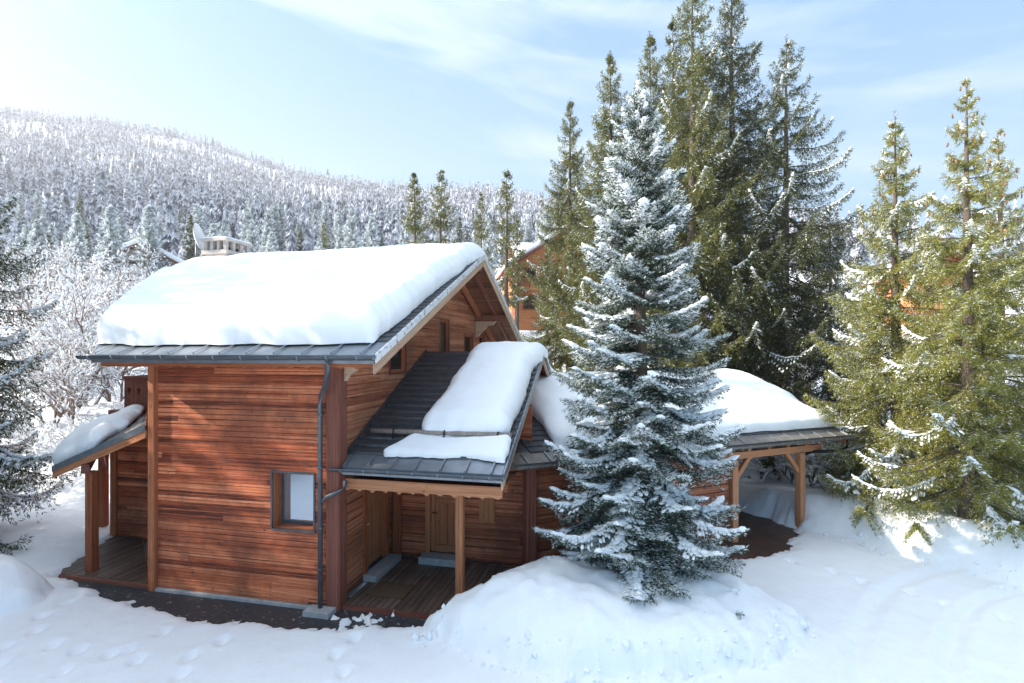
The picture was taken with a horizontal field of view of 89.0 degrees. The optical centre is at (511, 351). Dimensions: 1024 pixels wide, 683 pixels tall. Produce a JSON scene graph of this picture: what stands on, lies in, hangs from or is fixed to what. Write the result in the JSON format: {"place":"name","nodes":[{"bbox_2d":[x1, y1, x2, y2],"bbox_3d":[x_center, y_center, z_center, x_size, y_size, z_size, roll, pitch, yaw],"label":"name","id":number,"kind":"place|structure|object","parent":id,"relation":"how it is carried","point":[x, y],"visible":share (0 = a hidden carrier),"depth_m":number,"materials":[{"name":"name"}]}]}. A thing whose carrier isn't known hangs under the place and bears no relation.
{"place":"outdoors","nodes":[
{"label":"outdoors","id":0,"kind":"place"},
{"bbox_2d":[58,576,425,630],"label":"pavement","id":1,"kind":"structure","parent":0,"point":[200,609],"depth_m":10.84,"materials":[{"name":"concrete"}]},
{"bbox_2d":[0,118,1023,682],"bbox_3d":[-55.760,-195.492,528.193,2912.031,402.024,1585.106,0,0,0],"label":"snow ground","id":2,"kind":"structure","parent":0,"point":[898,616],"depth_m":9.68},
{"bbox_2d":[15,193,25,223],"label":"frosted spruce","id":3,"kind":"object","parent":2,"relation":"on","point":[20,209],"visible":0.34,"depth_m":149.75,"materials":[{"name":"white plant"}]},
{"bbox_2d":[10,234,30,296],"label":"frosted spruce","id":4,"kind":"object","parent":2,"relation":"on","point":[18,239],"visible":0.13,"depth_m":69.95,"materials":[{"name":"white plant"}]},
{"bbox_2d":[17,224,32,277],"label":"frosted spruce","id":5,"kind":"object","parent":2,"relation":"on","point":[25,231],"visible":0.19,"depth_m":80.01,"materials":[{"name":"white plant"}]},
{"bbox_2d":[3,249,52,302],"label":"bare tree","id":6,"kind":"object","parent":2,"relation":"on","point":[33,277],"visible":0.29,"depth_m":51.21,"materials":[{"name":"white plant"}]},
{"bbox_2d":[1,415,56,453],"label":"snowy shrub","id":7,"kind":"object","parent":2,"relation":"on","point":[26,435],"visible":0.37,"depth_m":23.18,"materials":[{"name":"white plant"}]},
{"bbox_2d":[0,272,66,341],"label":"bare tree","id":8,"kind":"object","parent":2,"relation":"on","point":[48,301],"visible":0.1,"depth_m":43.88,"materials":[{"name":"white plant"}]},
{"bbox_2d":[32,190,42,219],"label":"frosted spruce","id":9,"kind":"object","parent":2,"relation":"on","point":[36,198],"visible":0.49,"depth_m":161.01,"materials":[{"name":"white plant"}]},
{"bbox_2d":[26,219,53,293],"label":"frosted spruce","id":10,"kind":"object","parent":2,"relation":"on","point":[36,226],"visible":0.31,"depth_m":73.32,"materials":[{"name":"white plant"}]},
{"bbox_2d":[15,239,65,305],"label":"bare tree","id":11,"kind":"object","parent":2,"relation":"on","point":[42,253],"visible":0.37,"depth_m":61.26,"materials":[{"name":"white plant"}]},
{"bbox_2d":[0,148,82,554],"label":"norway spruce","id":12,"kind":"object","parent":2,"relation":"on","point":[13,460],"visible":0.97,"depth_m":15.25,"materials":[{"name":"green plant"}]},
{"bbox_2d":[0,252,85,328],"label":"bare tree","id":13,"kind":"object","parent":2,"relation":"on","point":[41,283],"visible":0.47,"depth_m":36.30,"materials":[{"name":"white plant"}]},
{"bbox_2d":[31,227,54,292],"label":"frosted spruce","id":14,"kind":"object","parent":2,"relation":"on","point":[43,239],"visible":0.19,"depth_m":74.03,"materials":[{"name":"white plant"}]},
{"bbox_2d":[8,240,81,302],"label":"bare tree","id":15,"kind":"object","parent":2,"relation":"on","point":[63,254],"visible":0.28,"depth_m":60.03,"materials":[{"name":"white plant"}]},
{"bbox_2d":[2,329,99,420],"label":"bare tree","id":16,"kind":"object","parent":2,"relation":"on","point":[66,385],"visible":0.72,"depth_m":24.04,"materials":[{"name":"white plant"}]},
{"bbox_2d":[0,333,102,425],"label":"bare tree","id":17,"kind":"object","parent":2,"relation":"on","point":[56,411],"visible":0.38,"depth_m":27.07,"materials":[{"name":"white plant"}]},
{"bbox_2d":[45,224,59,266],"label":"frosted spruce","id":18,"kind":"object","parent":2,"relation":"on","point":[51,229],"visible":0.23,"depth_m":90.73,"materials":[{"name":"white plant"}]},
{"bbox_2d":[0,333,106,425],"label":"bare tree","id":19,"kind":"object","parent":2,"relation":"on","point":[94,369],"visible":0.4,"depth_m":27.11,"materials":[{"name":"white plant"}]},
{"bbox_2d":[0,287,111,391],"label":"bare tree","id":20,"kind":"object","parent":2,"relation":"on","point":[10,331],"visible":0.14,"depth_m":33.11,"materials":[{"name":"white plant"}]},
{"bbox_2d":[0,277,112,386],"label":"bare tree","id":21,"kind":"object","parent":2,"relation":"on","point":[37,305],"visible":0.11,"depth_m":31.36,"materials":[{"name":"white plant"}]},
{"bbox_2d":[28,239,87,289],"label":"bare tree","id":22,"kind":"object","parent":2,"relation":"on","point":[53,258],"visible":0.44,"depth_m":63.90,"materials":[{"name":"white plant"}]},
{"bbox_2d":[15,271,105,327],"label":"bare tree","id":23,"kind":"object","parent":2,"relation":"on","point":[85,284],"visible":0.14,"depth_m":40.92,"materials":[{"name":"white plant"}]},
{"bbox_2d":[27,407,96,454],"bbox_3d":[-19.650,3.683,23.487,3.181,2.312,2.595,0,0,-28],"label":"snowy shrub","id":24,"kind":"object","parent":2,"relation":"on","point":[49,437],"visible":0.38,"depth_m":22.79,"materials":[{"name":"snow"}]},
{"bbox_2d":[0,282,133,416],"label":"bare tree","id":25,"kind":"object","parent":2,"relation":"on","point":[90,343],"visible":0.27,"depth_m":29.42,"materials":[{"name":"white plant"}]},
{"bbox_2d":[25,293,109,394],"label":"bare tree","id":26,"kind":"object","parent":2,"relation":"on","point":[49,334],"visible":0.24,"depth_m":31.88,"materials":[{"name":"white plant"}]},
{"bbox_2d":[22,267,129,331],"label":"bare tree","id":27,"kind":"object","parent":2,"relation":"on","point":[77,277],"visible":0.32,"depth_m":37.56,"materials":[{"name":"white plant"}]},
{"bbox_2d":[60,213,92,296],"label":"frosted spruce","id":28,"kind":"object","parent":2,"relation":"on","point":[76,226],"visible":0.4,"depth_m":70.15,"materials":[{"name":"white plant"}]},
{"bbox_2d":[6,266,147,406],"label":"bare tree","id":29,"kind":"object","parent":2,"relation":"on","point":[66,322],"visible":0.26,"depth_m":29.60,"materials":[{"name":"white plant"}]},
{"bbox_2d":[74,193,86,224],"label":"frosted spruce","id":30,"kind":"object","parent":2,"relation":"on","point":[80,200],"visible":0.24,"depth_m":143.22,"materials":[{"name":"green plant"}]},
{"bbox_2d":[83,223,93,265],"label":"frosted spruce","id":31,"kind":"object","parent":2,"relation":"on","point":[88,239],"visible":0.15,"depth_m":87.10,"materials":[{"name":"grey plant"}]},
{"bbox_2d":[62,255,115,298],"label":"bare tree","id":32,"kind":"object","parent":2,"relation":"on","point":[84,271],"visible":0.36,"depth_m":52.96,"materials":[{"name":"white plant"}]},
{"bbox_2d":[46,324,147,405],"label":"bare tree","id":33,"kind":"object","parent":2,"relation":"on","point":[104,384],"visible":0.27,"depth_m":29.02,"materials":[{"name":"white plant"}]},
{"bbox_2d":[89,387,123,419],"bbox_3d":[-18.644,3.022,25.524,3.670,2.667,2.994,0,0,25],"label":"snowy shrub","id":34,"kind":"object","parent":2,"relation":"on","point":[118,405],"visible":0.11,"depth_m":25.03,"materials":[{"name":"snow"}]},
{"bbox_2d":[86,267,126,306],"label":"bare tree","id":35,"kind":"object","parent":2,"relation":"on","point":[105,287],"visible":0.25,"depth_m":45.16,"materials":[{"name":"white plant"}]},
{"bbox_2d":[87,203,128,301],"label":"frosted spruce","id":36,"kind":"object","parent":2,"relation":"on","point":[110,213],"visible":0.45,"depth_m":65.70,"materials":[{"name":"white plant"}]},
{"bbox_2d":[83,267,138,377],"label":"bare tree","id":37,"kind":"object","parent":2,"relation":"on","point":[117,288],"visible":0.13,"depth_m":37.39,"materials":[{"name":"white plant"}]},
{"bbox_2d":[85,260,137,310],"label":"bare tree","id":38,"kind":"object","parent":2,"relation":"on","point":[102,276],"visible":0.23,"depth_m":48.72,"materials":[{"name":"white plant"}]},
{"bbox_2d":[70,271,153,324],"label":"bare tree","id":39,"kind":"object","parent":2,"relation":"on","point":[104,299],"visible":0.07,"depth_m":37.68,"materials":[{"name":"white plant"}]},
{"bbox_2d":[71,246,170,286],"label":"bare tree","id":40,"kind":"object","parent":2,"relation":"on","point":[110,261],"visible":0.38,"depth_m":63.34,"materials":[{"name":"white plant"}]},
{"bbox_2d":[114,213,130,244],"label":"frosted spruce","id":41,"kind":"object","parent":2,"relation":"on","point":[123,231],"visible":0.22,"depth_m":86.03,"materials":[{"name":"white plant"}]},
{"bbox_2d":[100,265,145,312],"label":"bare tree","id":42,"kind":"object","parent":2,"relation":"on","point":[120,282],"visible":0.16,"depth_m":36.38,"materials":[{"name":"white plant"}]},
{"bbox_2d":[90,237,183,282],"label":"chalet","id":43,"kind":"object","parent":2,"relation":"on","point":[172,259],"visible":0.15,"depth_m":71.69,"materials":[{"name":"grey wood"}]},
{"bbox_2d":[116,240,165,286],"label":"bare tree","id":44,"kind":"object","parent":2,"relation":"on","point":[146,259],"visible":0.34,"depth_m":64.57,"materials":[{"name":"white plant"}]},
{"bbox_2d":[130,204,166,281],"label":"frosted spruce","id":45,"kind":"object","parent":2,"relation":"on","point":[147,223],"visible":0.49,"depth_m":70.73,"materials":[{"name":"white plant"}]},
{"bbox_2d":[180,214,198,260],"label":"frosted spruce","id":46,"kind":"object","parent":2,"relation":"on","point":[190,253],"visible":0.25,"depth_m":77.68,"materials":[{"name":"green plant"}]},
{"bbox_2d":[183,204,206,258],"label":"frosted spruce","id":47,"kind":"object","parent":2,"relation":"on","point":[197,218],"visible":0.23,"depth_m":79.76,"materials":[{"name":"white plant"}]},
{"bbox_2d":[199,223,218,256],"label":"frosted spruce","id":48,"kind":"object","parent":2,"relation":"on","point":[213,231],"visible":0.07,"depth_m":66.31,"materials":[{"name":"white plant"}]},
{"bbox_2d":[237,208,257,251],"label":"frosted spruce","id":49,"kind":"object","parent":2,"relation":"on","point":[247,215],"visible":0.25,"depth_m":78.83,"materials":[{"name":"white plant"}]},
{"bbox_2d":[244,220,259,252],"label":"frosted spruce","id":50,"kind":"object","parent":2,"relation":"on","point":[252,238],"visible":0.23,"depth_m":74.41,"materials":[{"name":"white plant"}]},
{"bbox_2d":[259,210,279,251],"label":"frosted spruce","id":51,"kind":"object","parent":2,"relation":"on","point":[267,224],"visible":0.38,"depth_m":97.39,"materials":[{"name":"white plant"}]},
{"bbox_2d":[265,232,278,251],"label":"frosted spruce","id":52,"kind":"object","parent":2,"relation":"on","point":[270,239],"visible":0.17,"depth_m":66.87,"materials":[{"name":"white plant"}]},
{"bbox_2d":[270,203,285,251],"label":"frosted spruce","id":53,"kind":"object","parent":2,"relation":"on","point":[277,225],"visible":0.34,"depth_m":110.51,"materials":[{"name":"white plant"}]},
{"bbox_2d":[296,228,303,251],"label":"frosted spruce","id":54,"kind":"object","parent":2,"relation":"on","point":[299,240],"visible":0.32,"depth_m":105.59,"materials":[{"name":"grey plant"}]},
{"bbox_2d":[314,203,333,248],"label":"frosted spruce","id":55,"kind":"object","parent":2,"relation":"on","point":[325,214],"visible":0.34,"depth_m":112.77,"materials":[{"name":"white plant"}]},
{"bbox_2d":[319,222,330,249],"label":"norway spruce","id":56,"kind":"object","parent":2,"relation":"on","point":[322,233],"visible":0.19,"depth_m":69.85,"materials":[{"name":"green plant"}]},
{"bbox_2d":[330,209,342,246],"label":"frosted spruce","id":57,"kind":"object","parent":2,"relation":"on","point":[339,220],"visible":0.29,"depth_m":107.01,"materials":[{"name":"white plant"}]},
{"bbox_2d":[334,226,344,248],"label":"frosted spruce","id":58,"kind":"object","parent":2,"relation":"on","point":[340,237],"visible":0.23,"depth_m":85.62,"materials":[{"name":"white plant"}]},
{"bbox_2d":[340,205,361,248],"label":"frosted spruce","id":59,"kind":"object","parent":2,"relation":"on","point":[353,241],"visible":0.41,"depth_m":84.52,"materials":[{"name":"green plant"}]},
{"bbox_2d":[362,214,380,247],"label":"frosted spruce","id":60,"kind":"object","parent":2,"relation":"on","point":[371,227],"visible":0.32,"depth_m":82.53,"materials":[{"name":"white plant"}]},
{"bbox_2d":[400,172,432,243],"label":"norway spruce","id":61,"kind":"object","parent":2,"relation":"on","point":[414,227],"visible":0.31,"depth_m":43.76,"materials":[{"name":"green plant"}]},
{"bbox_2d":[423,169,458,243],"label":"norway spruce","id":62,"kind":"object","parent":2,"relation":"on","point":[439,223],"visible":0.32,"depth_m":45.87,"materials":[{"name":"green plant"}]},
{"bbox_2d":[51,237,860,619],"bbox_3d":[-1.236,0.600,17.479,23.875,9.700,15.953,0,0,13],"label":"log chalet","id":63,"kind":"object","parent":2,"relation":"on","point":[259,473],"visible":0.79,"depth_m":11.68,"materials":[{"name":"brown wood"}]},
{"bbox_2d":[52,404,144,464],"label":"roof snow","id":64,"kind":"structure","parent":63,"relation":"on","point":[88,436],"depth_m":12.98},
{"bbox_2d":[193,223,204,257],"bbox_3d":[-11.823,-3.974,19.846,0.823,1.849,0.810,0,0,31],"label":"satellite dish","id":65,"kind":"object","parent":63,"relation":"on","point":[198,233],"visible":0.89,"depth_m":19.93,"materials":[{"name":"metal"}]},
{"bbox_2d":[270,470,315,532],"bbox_3d":[-4.620,3.180,11.227,1.060,1.270,0.350,0,0,13],"label":"window","id":66,"kind":"structure","parent":63,"relation":"in","point":[292,493],"depth_m":11.34,"materials":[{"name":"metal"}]},
{"bbox_2d":[97,242,504,345],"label":"roof snow","id":67,"kind":"structure","parent":63,"relation":"on","point":[350,295],"depth_m":11.90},
{"bbox_2d":[362,490,389,574],"bbox_3d":[-3.370,4.220,12.721,0.220,2.160,1.250,0,0,13],"label":"side door","id":68,"kind":"structure","parent":63,"relation":"in","point":[376,505],"depth_m":12.88,"materials":[{"name":"brown wood"}]},
{"bbox_2d":[388,343,406,374],"bbox_3d":[-3.098,0.140,13.941,0.140,0.920,1.070,0,0,13],"label":"window","id":69,"kind":"structure","parent":63,"relation":"in","point":[398,363],"depth_m":14.23,"materials":[{"name":"brown wood"}]},
{"bbox_2d":[425,494,454,552],"bbox_3d":[-1.697,4.100,13.326,1.040,2.400,0.179,0,0,13],"label":"front door","id":70,"kind":"structure","parent":63,"relation":"in","point":[439,511],"depth_m":13.35,"materials":[{"name":"brown wood"}]},
{"bbox_2d":[439,318,449,351],"bbox_3d":[-2.308,-0.460,17.479,0.140,1.300,0.920,0,0,13],"label":"window","id":71,"kind":"structure","parent":63,"relation":"in","point":[444,325],"depth_m":17.71,"materials":[{"name":"brown wood"}]},
{"bbox_2d":[384,433,510,462],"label":"roof snow","id":72,"kind":"structure","parent":63,"relation":"on","point":[492,448],"depth_m":10.92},
{"bbox_2d":[464,333,472,351],"bbox_3d":[-1.718,-0.260,20.097,0.140,0.900,1.130,0,0,13],"label":"window","id":73,"kind":"structure","parent":63,"relation":"in","point":[468,337],"depth_m":20.27,"materials":[{"name":"brown wood"}]},
{"bbox_2d":[422,341,551,436],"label":"roof snow","id":74,"kind":"structure","parent":63,"relation":"on","point":[487,388],"depth_m":12.34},
{"bbox_2d":[530,368,831,446],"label":"roof snow","id":75,"kind":"structure","parent":63,"relation":"on","point":[752,403],"depth_m":15.60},
{"bbox_2d":[455,216,464,242],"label":"frosted spruce","id":76,"kind":"object","parent":2,"relation":"on","point":[459,226],"visible":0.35,"depth_m":109.45,"materials":[{"name":"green plant"}]},
{"bbox_2d":[472,192,496,279],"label":"norway spruce","id":77,"kind":"object","parent":2,"relation":"on","point":[480,235],"visible":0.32,"depth_m":49.95,"materials":[{"name":"green plant"}]},
{"bbox_2d":[482,216,498,273],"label":"frosted spruce","id":78,"kind":"object","parent":2,"relation":"on","point":[487,245],"visible":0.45,"depth_m":92.38,"materials":[{"name":"white plant"}]},
{"bbox_2d":[489,168,528,309],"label":"norway spruce","id":79,"kind":"object","parent":2,"relation":"on","point":[506,262],"visible":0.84,"depth_m":41.88,"materials":[{"name":"green plant"}]},
{"bbox_2d":[0,104,1023,270],"bbox_3d":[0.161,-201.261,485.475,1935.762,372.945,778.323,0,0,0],"label":"forest","id":80,"kind":"object","parent":2,"relation":"on","point":[169,185],"visible":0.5,"depth_m":321.68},
{"bbox_2d":[508,218,530,330],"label":"norway spruce","id":81,"kind":"object","parent":2,"relation":"on","point":[519,283],"visible":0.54,"depth_m":47.90,"materials":[{"name":"green plant"}]},
{"bbox_2d":[523,217,534,242],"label":"frosted spruce","id":82,"kind":"object","parent":2,"relation":"on","point":[530,236],"visible":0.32,"depth_m":103.39,"materials":[{"name":"white plant"}]},
{"bbox_2d":[530,250,560,335],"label":"norway spruce","id":83,"kind":"object","parent":2,"relation":"on","point":[548,328],"visible":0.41,"depth_m":44.74,"materials":[{"name":"green plant"}]},
{"bbox_2d":[538,203,553,240],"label":"frosted spruce","id":84,"kind":"object","parent":2,"relation":"on","point":[543,222],"visible":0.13,"depth_m":81.86,"materials":[{"name":"white plant"}]},
{"bbox_2d":[495,230,600,330],"bbox_3d":[4.268,-6.124,54.852,11.500,11.688,12.200,0,0,-8],"label":"chalet","id":85,"kind":"object","parent":2,"relation":"on","point":[527,313],"visible":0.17,"depth_m":49.53,"materials":[{"name":"orange wood"}]},
{"bbox_2d":[523,295,535,309],"bbox_3d":[1.637,-4.680,49.492,1.240,1.400,0.076,0,0,-8],"label":"window","id":86,"kind":"structure","parent":85,"relation":"in","point":[529,307],"depth_m":49.49,"materials":[{"name":"brown wood"}]},
{"bbox_2d":[520,98,602,371],"bbox_3d":[3.645,-5.377,32.134,7.640,20.500,7.521,0,0,21],"label":"norway spruce","id":87,"kind":"object","parent":2,"relation":"on","point":[560,196],"visible":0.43,"depth_m":31.71,"materials":[{"name":"green plant"}]},
{"bbox_2d":[547,50,657,372],"bbox_3d":[5.210,-5.162,27.853,8.240,22.108,8.111,0,0,18],"label":"norway spruce","id":88,"kind":"object","parent":2,"relation":"on","point":[580,292],"visible":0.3,"depth_m":27.70,"materials":[{"name":"green plant"}]},
{"bbox_2d":[531,79,749,618],"bbox_3d":[2.753,0.040,11.205,4.699,11.608,4.672,0,0,0],"label":"blue spruce","id":89,"kind":"object","parent":2,"relation":"on","point":[625,532],"visible":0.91,"depth_m":10.56,"materials":[{"name":"green plant"}]},
{"bbox_2d":[573,31,713,371],"bbox_3d":[7.075,-5.307,27.112,8.464,22.711,8.332,0,0,-42],"label":"norway spruce","id":90,"kind":"object","parent":2,"relation":"on","point":[649,67],"visible":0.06,"depth_m":26.79,"materials":[{"name":"green plant"}]},
{"bbox_2d":[617,16,710,359],"bbox_3d":[9.237,-6.986,29.990,10.754,24.844,10.352,0,0,43],"label":"norway spruce","id":91,"kind":"object","parent":2,"relation":"on","point":[671,43],"visible":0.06,"depth_m":29.77,"materials":[{"name":"green plant"}]},
{"bbox_2d":[647,242,709,368],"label":"norway spruce","id":92,"kind":"object","parent":2,"relation":"on","point":[693,365],"visible":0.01,"depth_m":21.61,"materials":[{"name":"green plant"}]},
{"bbox_2d":[609,0,818,478],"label":"norway spruce","id":93,"kind":"object","parent":2,"relation":"on","point":[700,64],"visible":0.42,"depth_m":23.17,"materials":[{"name":"green plant"}]},
{"bbox_2d":[411,506,1016,682],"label":"snow lumps","id":94,"kind":"object","parent":2,"relation":"on","point":[726,650],"visible":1,"depth_m":9.11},
{"bbox_2d":[656,0,849,481],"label":"norway spruce","id":95,"kind":"object","parent":2,"relation":"on","point":[737,167],"visible":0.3,"depth_m":23.75,"materials":[{"name":"green plant"}]},
{"bbox_2d":[749,444,844,488],"bbox_3d":[10.153,3.873,19.166,2.794,2.489,3.425,0,0,-15],"label":"snowy shrub","id":96,"kind":"object","parent":2,"relation":"on","point":[782,461],"visible":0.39,"depth_m":19.15,"materials":[{"name":"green plant"}]},
{"bbox_2d":[743,223,852,411],"bbox_3d":[12.999,-1.067,26.570,7.926,12.976,6.322,0,0,10],"label":"norway spruce","id":97,"kind":"object","parent":2,"relation":"on","point":[793,344],"visible":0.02,"depth_m":25.22,"materials":[{"name":"green plant"}]},
{"bbox_2d":[702,34,952,480],"bbox_3d":[12.348,-3.833,23.616,10.197,20.930,12.784,0,0,0],"label":"norway spruce","id":98,"kind":"object","parent":2,"relation":"on","point":[805,254],"visible":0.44,"depth_m":22.52,"materials":[{"name":"green plant"}]},
{"bbox_2d":[793,207,890,432],"bbox_3d":[16.526,-1.117,26.908,6.322,12.976,7.926,0,0,-32],"label":"norway spruce","id":99,"kind":"object","parent":2,"relation":"on","point":[823,392],"visible":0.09,"depth_m":26.66,"materials":[{"name":"green plant"}]},
{"bbox_2d":[794,428,910,492],"bbox_3d":[11.657,3.714,17.765,3.670,2.667,2.994,0,0,13],"label":"snowy shrub","id":100,"kind":"object","parent":2,"relation":"on","point":[807,457],"visible":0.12,"depth_m":17.73,"materials":[{"name":"white plant"}]},
{"bbox_2d":[803,110,1022,545],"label":"norway spruce","id":101,"kind":"object","parent":2,"relation":"on","point":[874,306],"visible":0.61,"depth_m":15.72,"materials":[{"name":"green plant"}]},
{"bbox_2d":[862,248,974,333],"bbox_3d":[39.058,-5.108,49.784,6.600,8.523,10.200,0,0,14],"label":"chalet","id":102,"kind":"object","parent":2,"relation":"on","point":[958,259],"visible":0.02,"depth_m":46.33,"materials":[{"name":"orange wood"}]},
{"bbox_2d":[850,77,1023,547],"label":"norway spruce","id":103,"kind":"object","parent":2,"relation":"on","point":[974,466],"visible":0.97,"depth_m":13.19,"materials":[{"name":"green plant"}]},
{"bbox_2d":[919,127,1023,502],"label":"norway spruce","id":104,"kind":"object","parent":2,"relation":"on","point":[1004,224],"visible":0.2,"depth_m":16.86,"materials":[{"name":"green plant"}]},
{"bbox_2d":[997,460,1023,522],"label":"norway spruce","id":105,"kind":"object","parent":2,"relation":"on","point":[1020,469],"visible":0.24,"depth_m":13.52,"materials":[{"name":"green plant"}]},
{"bbox_2d":[0,0,1023,241],"label":"sky","id":106,"kind":"structure","parent":0,"point":[471,90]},
{"bbox_2d":[716,510,798,561],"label":"carport floor","id":107,"kind":"structure","parent":0,"point":[765,537],"depth_m":15.12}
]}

